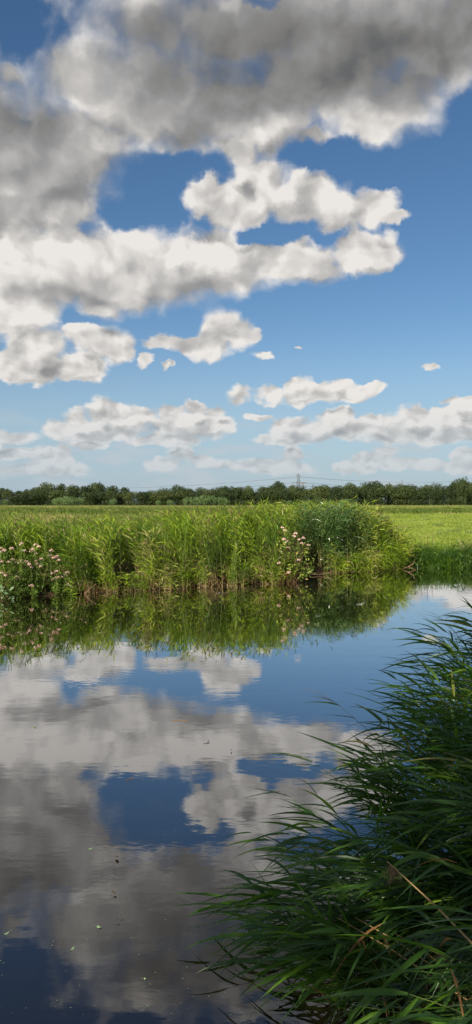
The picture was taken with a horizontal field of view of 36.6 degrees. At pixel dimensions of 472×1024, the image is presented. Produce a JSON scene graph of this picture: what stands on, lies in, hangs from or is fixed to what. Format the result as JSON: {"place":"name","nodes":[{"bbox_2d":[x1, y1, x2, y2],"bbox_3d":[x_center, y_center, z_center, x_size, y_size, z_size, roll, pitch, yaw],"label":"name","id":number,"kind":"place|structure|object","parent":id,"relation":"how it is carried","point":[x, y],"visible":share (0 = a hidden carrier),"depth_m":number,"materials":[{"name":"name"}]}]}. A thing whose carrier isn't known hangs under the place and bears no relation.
{"place":"outdoors","nodes":[
{"label":"outdoors","id":0,"kind":"place"},
{"bbox_2d":[0,568,471,1023],"bbox_3d":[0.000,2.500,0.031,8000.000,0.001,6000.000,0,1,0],"label":"water","id":1,"kind":"structure","parent":0,"point":[98,691],"depth_m":6.84,"materials":[{"name":"blue liquid"}]},
{"bbox_2d":[0,585,13,600],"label":"round leaved plant","id":2,"kind":"object","parent":1,"relation":"on","point":[5,592],"visible":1,"depth_m":18.30,"materials":[{"name":"green plant"}]},
{"bbox_2d":[17,549,37,594],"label":"flowering herb","id":3,"kind":"object","parent":1,"relation":"on","point":[28,582],"visible":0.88,"depth_m":19.02,"materials":[{"name":"green plant"}]},
{"bbox_2d":[26,548,42,590],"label":"flowering herb","id":4,"kind":"object","parent":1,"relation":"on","point":[32,575],"visible":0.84,"depth_m":19.22,"materials":[{"name":"green plant"}]},
{"bbox_2d":[0,699,410,1014],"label":"duckweed","id":5,"kind":"object","parent":1,"relation":"on","point":[149,910],"visible":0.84,"depth_m":4.09,"materials":[{"name":"green plant"}]},
{"bbox_2d":[175,892,287,924],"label":"reed","id":6,"kind":"object","parent":1,"relation":"in","point":[228,902],"visible":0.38,"depth_m":4.17,"materials":[{"name":"green plant"}]},
{"bbox_2d":[188,903,285,954],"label":"reed","id":7,"kind":"object","parent":1,"relation":"in","point":[209,908],"visible":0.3,"depth_m":3.99,"materials":[{"name":"green plant"}]},
{"bbox_2d":[232,887,335,946],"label":"reed","id":8,"kind":"object","parent":1,"relation":"on","point":[289,904],"visible":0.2,"depth_m":3.77,"materials":[{"name":"green plant"}]},
{"bbox_2d":[242,787,352,845],"bbox_3d":[0.507,2.252,4.852,0.992,0.779,0.253,0,1,0],"label":"reed","id":9,"kind":"object","parent":1,"relation":"in","point":[292,808],"visible":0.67,"depth_m":4.81,"materials":[{"name":"green plant"}]},
{"bbox_2d":[296,731,431,846],"bbox_3d":[0.818,2.007,4.748,1.058,0.876,0.378,0,1,29],"label":"reed","id":10,"kind":"object","parent":1,"relation":"on","point":[343,749],"visible":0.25,"depth_m":4.95,"materials":[{"name":"green plant"}]},
{"bbox_2d":[341,689,418,770],"bbox_3d":[1.139,1.887,5.153,0.824,1.183,0.348,0,1,12],"label":"reed","id":11,"kind":"object","parent":1,"relation":"on","point":[386,715],"visible":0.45,"depth_m":5.24,"materials":[{"name":"green plant"}]},
{"bbox_2d":[0,503,471,1023],"bbox_3d":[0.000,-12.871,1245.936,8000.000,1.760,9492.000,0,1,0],"label":"ground","id":12,"kind":"structure","parent":0,"point":[318,569],"depth_m":25.57,"materials":[{"name":"green plant"}]},
{"bbox_2d":[0,547,7,593],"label":"flowering herb","id":13,"kind":"object","parent":12,"relation":"on","point":[4,566],"visible":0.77,"depth_m":18.73,"materials":[{"name":"green plant"}]},
{"bbox_2d":[1,488,14,504],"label":"broadleaf tree","id":14,"kind":"object","parent":12,"relation":"on","point":[8,493],"visible":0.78,"depth_m":598.79,"materials":[{"name":"green plant"}]},
{"bbox_2d":[0,559,17,598],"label":"flowering herb","id":15,"kind":"object","parent":12,"relation":"on","point":[7,583],"visible":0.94,"depth_m":18.58,"materials":[{"name":"green plant"}]},
{"bbox_2d":[6,547,23,594],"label":"flowering herb","id":16,"kind":"object","parent":12,"relation":"on","point":[11,562],"visible":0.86,"depth_m":18.82,"materials":[{"name":"green plant"}]},
{"bbox_2d":[9,496,22,504],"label":"broadleaf tree","id":17,"kind":"object","parent":12,"relation":"on","point":[12,501],"visible":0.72,"depth_m":585.27,"materials":[{"name":"green plant"}]},
{"bbox_2d":[9,575,31,598],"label":"flowering herb","id":18,"kind":"object","parent":12,"relation":"on","point":[16,593],"visible":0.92,"depth_m":18.72,"materials":[{"name":"green plant"}]},
{"bbox_2d":[12,542,29,593],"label":"flowering herb","id":19,"kind":"object","parent":12,"relation":"on","point":[20,560],"visible":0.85,"depth_m":18.98,"materials":[{"name":"green plant"}]},
{"bbox_2d":[13,493,36,504],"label":"broadleaf tree","id":20,"kind":"object","parent":12,"relation":"on","point":[22,497],"visible":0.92,"depth_m":582.06,"materials":[{"name":"green plant"}]},
{"bbox_2d":[20,584,42,597],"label":"flowering herb","id":21,"kind":"object","parent":12,"relation":"on","point":[33,592],"visible":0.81,"depth_m":18.95,"materials":[{"name":"green plant"}]},
{"bbox_2d":[19,491,46,504],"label":"broadleaf tree","id":22,"kind":"object","parent":12,"relation":"on","point":[35,495],"visible":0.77,"depth_m":586.80,"materials":[{"name":"green plant"}]},
{"bbox_2d":[26,562,43,593],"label":"flowering herb","id":23,"kind":"object","parent":12,"relation":"on","point":[36,581],"visible":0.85,"depth_m":19.18,"materials":[{"name":"green plant"}]},
{"bbox_2d":[28,487,42,501],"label":"broadleaf tree","id":24,"kind":"object","parent":12,"relation":"on","point":[33,490],"visible":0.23,"depth_m":634.29,"materials":[{"name":"green plant"}]},
{"bbox_2d":[29,543,49,593],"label":"flowering herb","id":25,"kind":"object","parent":12,"relation":"on","point":[38,576],"visible":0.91,"depth_m":19.26,"materials":[{"name":"green plant"}]},
{"bbox_2d":[38,488,53,504],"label":"broadleaf tree","id":26,"kind":"object","parent":12,"relation":"on","point":[43,492],"visible":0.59,"depth_m":590.82,"materials":[{"name":"green plant"}]},
{"bbox_2d":[37,482,55,504],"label":"broadleaf tree","id":27,"kind":"object","parent":12,"relation":"on","point":[49,486],"visible":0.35,"depth_m":635.22,"materials":[{"name":"green plant"}]},
{"bbox_2d":[44,549,57,591],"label":"flowering herb","id":28,"kind":"object","parent":12,"relation":"on","point":[50,578],"visible":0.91,"depth_m":19.52,"materials":[{"name":"green plant"}]},
{"bbox_2d":[48,489,66,504],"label":"broadleaf tree","id":29,"kind":"object","parent":12,"relation":"on","point":[55,494],"visible":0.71,"depth_m":583.01,"materials":[{"name":"green plant"}]},
{"bbox_2d":[46,555,69,592],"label":"flowering herb","id":30,"kind":"object","parent":12,"relation":"on","point":[63,567],"visible":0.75,"depth_m":19.59,"materials":[{"name":"green plant"}]},
{"bbox_2d":[52,497,64,504],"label":"willow bush","id":31,"kind":"object","parent":12,"relation":"on","point":[56,500],"visible":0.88,"depth_m":543.27,"materials":[{"name":"green plant"}]},
{"bbox_2d":[51,568,70,595],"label":"flowering herb","id":32,"kind":"object","parent":12,"relation":"on","point":[57,590],"visible":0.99,"depth_m":19.42,"materials":[{"name":"green plant"}]},
{"bbox_2d":[55,483,66,491],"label":"broadleaf tree","id":33,"kind":"object","parent":12,"relation":"on","point":[61,487],"visible":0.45,"depth_m":634.95,"materials":[{"name":"green plant"}]},
{"bbox_2d":[60,571,75,593],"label":"flowering herb","id":34,"kind":"object","parent":12,"relation":"on","point":[67,579],"visible":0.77,"depth_m":19.61,"materials":[{"name":"green plant"}]},
{"bbox_2d":[60,495,77,504],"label":"willow bush","id":35,"kind":"object","parent":12,"relation":"on","point":[67,499],"visible":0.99,"depth_m":538.27,"materials":[{"name":"green plant"}]},
{"bbox_2d":[66,489,77,504],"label":"broadleaf tree","id":36,"kind":"object","parent":12,"relation":"on","point":[71,492],"visible":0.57,"depth_m":595.20,"materials":[{"name":"green plant"}]},
{"bbox_2d":[64,484,79,497],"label":"broadleaf tree","id":37,"kind":"object","parent":12,"relation":"on","point":[76,488],"visible":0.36,"depth_m":629.83,"materials":[{"name":"green plant"}]},
{"bbox_2d":[74,563,91,591],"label":"flowering herb","id":38,"kind":"object","parent":12,"relation":"on","point":[82,580],"visible":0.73,"depth_m":19.84,"materials":[{"name":"green plant"}]},
{"bbox_2d":[77,486,94,503],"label":"broadleaf tree","id":39,"kind":"object","parent":12,"relation":"on","point":[82,489],"visible":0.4,"depth_m":625.90,"materials":[{"name":"green plant"}]},
{"bbox_2d":[79,492,95,504],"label":"broadleaf tree","id":40,"kind":"object","parent":12,"relation":"on","point":[84,495],"visible":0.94,"depth_m":575.71,"materials":[{"name":"green plant"}]},
{"bbox_2d":[91,491,106,504],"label":"broadleaf tree","id":41,"kind":"object","parent":12,"relation":"on","point":[99,497],"visible":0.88,"depth_m":584.18,"materials":[{"name":"green plant"}]},
{"bbox_2d":[93,481,105,503],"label":"broadleaf tree","id":42,"kind":"object","parent":12,"relation":"on","point":[101,487],"visible":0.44,"depth_m":627.70,"materials":[{"name":"green plant"}]},
{"bbox_2d":[102,490,117,504],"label":"broadleaf tree","id":43,"kind":"object","parent":12,"relation":"on","point":[110,495],"visible":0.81,"depth_m":584.26,"materials":[{"name":"green plant"}]},
{"bbox_2d":[104,485,119,501],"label":"broadleaf tree","id":44,"kind":"object","parent":12,"relation":"on","point":[115,490],"visible":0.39,"depth_m":626.71,"materials":[{"name":"green plant"}]},
{"bbox_2d":[115,492,124,504],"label":"broadleaf tree","id":45,"kind":"object","parent":12,"relation":"on","point":[119,496],"visible":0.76,"depth_m":597.73,"materials":[{"name":"green plant"}]},
{"bbox_2d":[118,487,130,504],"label":"broadleaf tree","id":46,"kind":"object","parent":12,"relation":"on","point":[124,490],"visible":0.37,"depth_m":626.17,"materials":[{"name":"green plant"}]},
{"bbox_2d":[122,491,137,504],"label":"broadleaf tree","id":47,"kind":"object","parent":12,"relation":"on","point":[127,496],"visible":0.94,"depth_m":592.50,"materials":[{"name":"green plant"}]},
{"bbox_2d":[136,491,148,504],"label":"broadleaf tree","id":48,"kind":"object","parent":12,"relation":"on","point":[143,496],"visible":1,"depth_m":558.16,"materials":[{"name":"green plant"}]},
{"bbox_2d":[139,492,154,504],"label":"broadleaf tree","id":49,"kind":"object","parent":12,"relation":"on","point":[149,499],"visible":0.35,"depth_m":595.30,"materials":[{"name":"green plant"}]},
{"bbox_2d":[0,496,305,599],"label":"reed bed","id":50,"kind":"object","parent":12,"relation":"on","point":[195,540],"visible":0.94,"depth_m":21.47,"materials":[{"name":"green plant"}]},
{"bbox_2d":[149,492,162,504],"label":"broadleaf tree","id":51,"kind":"object","parent":12,"relation":"on","point":[154,496],"visible":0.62,"depth_m":592.94,"materials":[{"name":"green plant"}]},
{"bbox_2d":[155,491,176,504],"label":"broadleaf tree","id":52,"kind":"object","parent":12,"relation":"on","point":[165,495],"visible":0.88,"depth_m":592.45,"materials":[{"name":"green plant"}]},
{"bbox_2d":[169,484,186,502],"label":"broadleaf tree","id":53,"kind":"object","parent":12,"relation":"on","point":[175,488],"visible":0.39,"depth_m":626.72,"materials":[{"name":"green plant"}]},
{"bbox_2d":[174,490,188,504],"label":"broadleaf tree","id":54,"kind":"object","parent":12,"relation":"on","point":[180,495],"visible":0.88,"depth_m":597.27,"materials":[{"name":"green plant"}]},
{"bbox_2d":[181,497,193,504],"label":"willow bush","id":55,"kind":"object","parent":12,"relation":"on","point":[187,501],"visible":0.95,"depth_m":543.36,"materials":[{"name":"green plant"}]},
{"bbox_2d":[187,491,201,504],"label":"broadleaf tree","id":56,"kind":"object","parent":12,"relation":"on","point":[193,495],"visible":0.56,"depth_m":597.79,"materials":[{"name":"green plant"}]},
{"bbox_2d":[191,495,209,504],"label":"willow bush","id":57,"kind":"object","parent":12,"relation":"on","point":[203,500],"visible":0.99,"depth_m":538.22,"materials":[{"name":"green plant"}]},
{"bbox_2d":[194,486,206,503],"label":"broadleaf tree","id":58,"kind":"object","parent":12,"relation":"on","point":[202,490],"visible":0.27,"depth_m":638.85,"materials":[{"name":"green plant"}]},
{"bbox_2d":[202,489,218,503],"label":"broadleaf tree","id":59,"kind":"object","parent":12,"relation":"on","point":[207,493],"visible":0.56,"depth_m":580.58,"materials":[{"name":"green plant"}]},
{"bbox_2d":[206,496,218,504],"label":"willow bush","id":60,"kind":"object","parent":12,"relation":"on","point":[212,498],"visible":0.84,"depth_m":543.22,"materials":[{"name":"green plant"}]},
{"bbox_2d":[216,497,229,504],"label":"willow bush","id":61,"kind":"object","parent":12,"relation":"on","point":[220,500],"visible":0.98,"depth_m":543.88,"materials":[{"name":"green plant"}]},
{"bbox_2d":[218,486,229,497],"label":"broadleaf tree","id":62,"kind":"object","parent":12,"relation":"on","point":[222,488],"visible":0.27,"depth_m":628.01,"materials":[{"name":"green plant"}]},
{"bbox_2d":[217,489,234,504],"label":"broadleaf tree","id":63,"kind":"object","parent":12,"relation":"on","point":[224,494],"visible":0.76,"depth_m":577.35,"materials":[{"name":"green plant"}]},
{"bbox_2d":[0,505,471,535],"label":"rough grass","id":64,"kind":"structure","parent":12,"relation":"on","point":[45,510],"depth_m":133.31,"materials":[{"name":"green plant"}]},
{"bbox_2d":[0,496,471,504],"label":"undergrowth","id":65,"kind":"object","parent":12,"relation":"on","point":[296,501],"visible":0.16,"depth_m":605.38,"materials":[{"name":"green plant"}]},
{"bbox_2d":[229,487,242,504],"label":"broadleaf tree","id":66,"kind":"object","parent":12,"relation":"on","point":[236,492],"visible":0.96,"depth_m":577.57,"materials":[{"name":"green plant"}]},
{"bbox_2d":[238,489,256,504],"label":"broadleaf tree","id":67,"kind":"object","parent":12,"relation":"on","point":[246,493],"visible":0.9,"depth_m":577.02,"materials":[{"name":"green plant"}]},
{"bbox_2d":[247,491,264,504],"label":"broadleaf tree","id":68,"kind":"object","parent":12,"relation":"on","point":[258,495],"visible":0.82,"depth_m":577.41,"materials":[{"name":"green plant"}]},
{"bbox_2d":[255,486,268,503],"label":"broadleaf tree","id":69,"kind":"object","parent":12,"relation":"on","point":[261,489],"visible":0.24,"depth_m":637.16,"materials":[{"name":"green plant"}]},
{"bbox_2d":[261,488,279,504],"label":"broadleaf tree","id":70,"kind":"object","parent":12,"relation":"on","point":[271,494],"visible":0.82,"depth_m":583.95,"materials":[{"name":"green plant"}]},
{"bbox_2d":[272,481,287,488],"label":"broadleaf tree","id":71,"kind":"object","parent":12,"relation":"on","point":[278,484],"visible":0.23,"depth_m":797.09,"materials":[{"name":"green plant"}]},
{"bbox_2d":[277,489,291,503],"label":"broadleaf tree","id":72,"kind":"object","parent":12,"relation":"on","point":[284,494],"visible":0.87,"depth_m":578.16,"materials":[{"name":"green plant"}]},
{"bbox_2d":[221,832,356,903],"bbox_3d":[0.384,2.359,4.632,0.994,0.570,0.248,0,1,10],"label":"reed","id":73,"kind":"object","parent":12,"relation":"on","point":[265,839],"visible":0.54,"depth_m":4.59,"materials":[{"name":"green plant"}]},
{"bbox_2d":[286,488,301,504],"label":"broadleaf tree","id":74,"kind":"object","parent":12,"relation":"on","point":[295,493],"visible":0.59,"depth_m":596.03,"materials":[{"name":"green plant"}]},
{"bbox_2d":[272,526,318,581],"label":"flowering shrub","id":75,"kind":"object","parent":12,"relation":"on","point":[286,565],"visible":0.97,"depth_m":22.34,"materials":[{"name":"green plant"}]},
{"bbox_2d":[300,489,315,503],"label":"broadleaf tree","id":76,"kind":"object","parent":12,"relation":"on","point":[306,493],"visible":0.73,"depth_m":591.29,"materials":[{"name":"green plant"}]},
{"bbox_2d":[312,485,330,501],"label":"broadleaf tree","id":77,"kind":"object","parent":12,"relation":"on","point":[321,492],"visible":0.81,"depth_m":578.19,"materials":[{"name":"green plant"}]},
{"bbox_2d":[172,597,471,1023],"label":"reed bed","id":78,"kind":"object","parent":12,"relation":"on","point":[431,810],"visible":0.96,"depth_m":3.55,"materials":[{"name":"green plant"}]},
{"bbox_2d":[337,917,467,999],"bbox_3d":[0.785,1.961,3.062,0.819,0.145,0.006,1,1,40],"label":"dry reed stalk","id":79,"kind":"object","parent":78,"relation":"on","point":[399,955],"visible":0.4,"depth_m":3.13,"materials":[{"name":"plant"}]},
{"bbox_2d":[355,917,470,990],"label":"dry reed stalk","id":80,"kind":"object","parent":78,"relation":"on","point":[403,946],"visible":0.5,"depth_m":3.15,"materials":[{"name":"plant"}]},
{"bbox_2d":[378,861,471,943],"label":"dry reed stalk","id":81,"kind":"object","parent":78,"relation":"on","point":[392,869],"visible":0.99,"depth_m":3.07,"materials":[{"name":"plant"}]},
{"bbox_2d":[267,753,401,858],"bbox_3d":[0.689,2.173,5.017,1.042,0.879,0.214,0,1,7],"label":"reed","id":82,"kind":"object","parent":12,"relation":"on","point":[307,759],"visible":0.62,"depth_m":5.04,"materials":[{"name":"green plant"}]},
{"bbox_2d":[327,486,341,504],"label":"broadleaf tree","id":83,"kind":"object","parent":12,"relation":"on","point":[335,493],"visible":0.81,"depth_m":576.91,"materials":[{"name":"green plant"}]},
{"bbox_2d":[248,492,421,572],"bbox_3d":[3.664,0.792,27.988,6.796,3.256,9.968,0,1,0],"label":"reed clump","id":84,"kind":"object","parent":12,"relation":"on","point":[346,538],"visible":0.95,"depth_m":26.39,"materials":[{"name":"green plant"}]},
{"bbox_2d":[304,689,394,759],"bbox_3d":[0.944,1.897,5.088,1.016,1.195,0.152,0,1,16],"label":"reed","id":85,"kind":"object","parent":12,"relation":"on","point":[322,697],"visible":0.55,"depth_m":5.20,"materials":[{"name":"green plant"}]},
{"bbox_2d":[342,482,359,503],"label":"broadleaf tree","id":86,"kind":"object","parent":12,"relation":"on","point":[351,490],"visible":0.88,"depth_m":584.96,"materials":[{"name":"green plant"}]},
{"bbox_2d":[358,487,368,504],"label":"broadleaf tree","id":87,"kind":"object","parent":12,"relation":"on","point":[363,491],"visible":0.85,"depth_m":595.00,"materials":[{"name":"green plant"}]},
{"bbox_2d":[366,480,382,504],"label":"broadleaf tree","id":88,"kind":"object","parent":12,"relation":"on","point":[371,485],"visible":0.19,"depth_m":632.64,"materials":[{"name":"green plant"}]},
{"bbox_2d":[366,483,388,504],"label":"broadleaf tree","id":89,"kind":"object","parent":12,"relation":"on","point":[378,491],"visible":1,"depth_m":584.64,"materials":[{"name":"green plant"}]},
{"bbox_2d":[307,988,469,1023],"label":"reed","id":90,"kind":"object","parent":12,"relation":"on","point":[385,991],"visible":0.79,"depth_m":2.56,"materials":[{"name":"green plant"}]},
{"bbox_2d":[384,483,394,502],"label":"broadleaf tree","id":91,"kind":"object","parent":12,"relation":"on","point":[388,486],"visible":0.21,"depth_m":630.16,"materials":[{"name":"green plant"}]},
{"bbox_2d":[385,487,406,504],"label":"broadleaf tree","id":92,"kind":"object","parent":12,"relation":"on","point":[392,495],"visible":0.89,"depth_m":595.92,"materials":[{"name":"green plant"}]},
{"bbox_2d":[335,934,471,1019],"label":"reed","id":93,"kind":"object","parent":12,"relation":"on","point":[410,961],"visible":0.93,"depth_m":2.77,"materials":[{"name":"green plant"}]},
{"bbox_2d":[395,485,417,504],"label":"broadleaf tree","id":94,"kind":"object","parent":12,"relation":"on","point":[409,491],"visible":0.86,"depth_m":593.38,"materials":[{"name":"green plant"}]},
{"bbox_2d":[383,656,439,691],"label":"reed","id":95,"kind":"object","parent":12,"relation":"on","point":[407,673],"visible":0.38,"depth_m":6.02,"materials":[{"name":"green plant"}]},
{"bbox_2d":[366,905,471,936],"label":"reed","id":96,"kind":"object","parent":12,"relation":"on","point":[466,926],"visible":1,"depth_m":2.70,"materials":[{"name":"green plant"}]},
{"bbox_2d":[412,489,432,504],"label":"broadleaf tree","id":97,"kind":"object","parent":12,"relation":"on","point":[423,495],"visible":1,"depth_m":576.23,"materials":[{"name":"green plant"}]},
{"bbox_2d":[387,627,458,685],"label":"reed","id":98,"kind":"object","parent":12,"relation":"on","point":[416,654],"visible":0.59,"depth_m":6.27,"materials":[{"name":"green plant"}]},
{"bbox_2d":[374,533,471,568],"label":"bank grass","id":99,"kind":"structure","parent":12,"relation":"on","point":[432,563],"depth_m":27.71,"materials":[{"name":"green plant"}]},
{"bbox_2d":[429,482,444,504],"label":"broadleaf tree","id":100,"kind":"object","parent":12,"relation":"on","point":[433,488],"visible":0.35,"depth_m":635.39,"materials":[{"name":"green plant"}]},
{"bbox_2d":[431,489,444,504],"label":"broadleaf tree","id":101,"kind":"object","parent":12,"relation":"on","point":[438,495],"visible":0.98,"depth_m":594.51,"materials":[{"name":"green plant"}]},
{"bbox_2d":[445,485,457,504],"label":"broadleaf tree","id":102,"kind":"object","parent":12,"relation":"on","point":[450,492],"visible":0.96,"depth_m":587.14,"materials":[{"name":"green plant"}]},
{"bbox_2d":[439,616,471,657],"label":"reed","id":103,"kind":"object","parent":12,"relation":"on","point":[458,622],"visible":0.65,"depth_m":6.11,"materials":[{"name":"green plant"}]},
{"bbox_2d":[456,480,468,504],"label":"broadleaf tree","id":104,"kind":"object","parent":12,"relation":"on","point":[462,488],"visible":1,"depth_m":577.80,"materials":[{"name":"green plant"}]},
{"bbox_2d":[465,482,471,504],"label":"broadleaf tree","id":105,"kind":"object","parent":12,"relation":"on","point":[470,487],"visible":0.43,"depth_m":597.97,"materials":[{"name":"green plant"}]},
{"bbox_2d":[0,0,471,501],"label":"sky","id":106,"kind":"structure","parent":0,"point":[236,235],"materials":[{"name":"blue"}]},
{"bbox_2d":[380,513,471,549],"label":"meadow grass","id":107,"kind":"structure","parent":0,"point":[447,526],"depth_m":54.48,"materials":[{"name":"green plant"}]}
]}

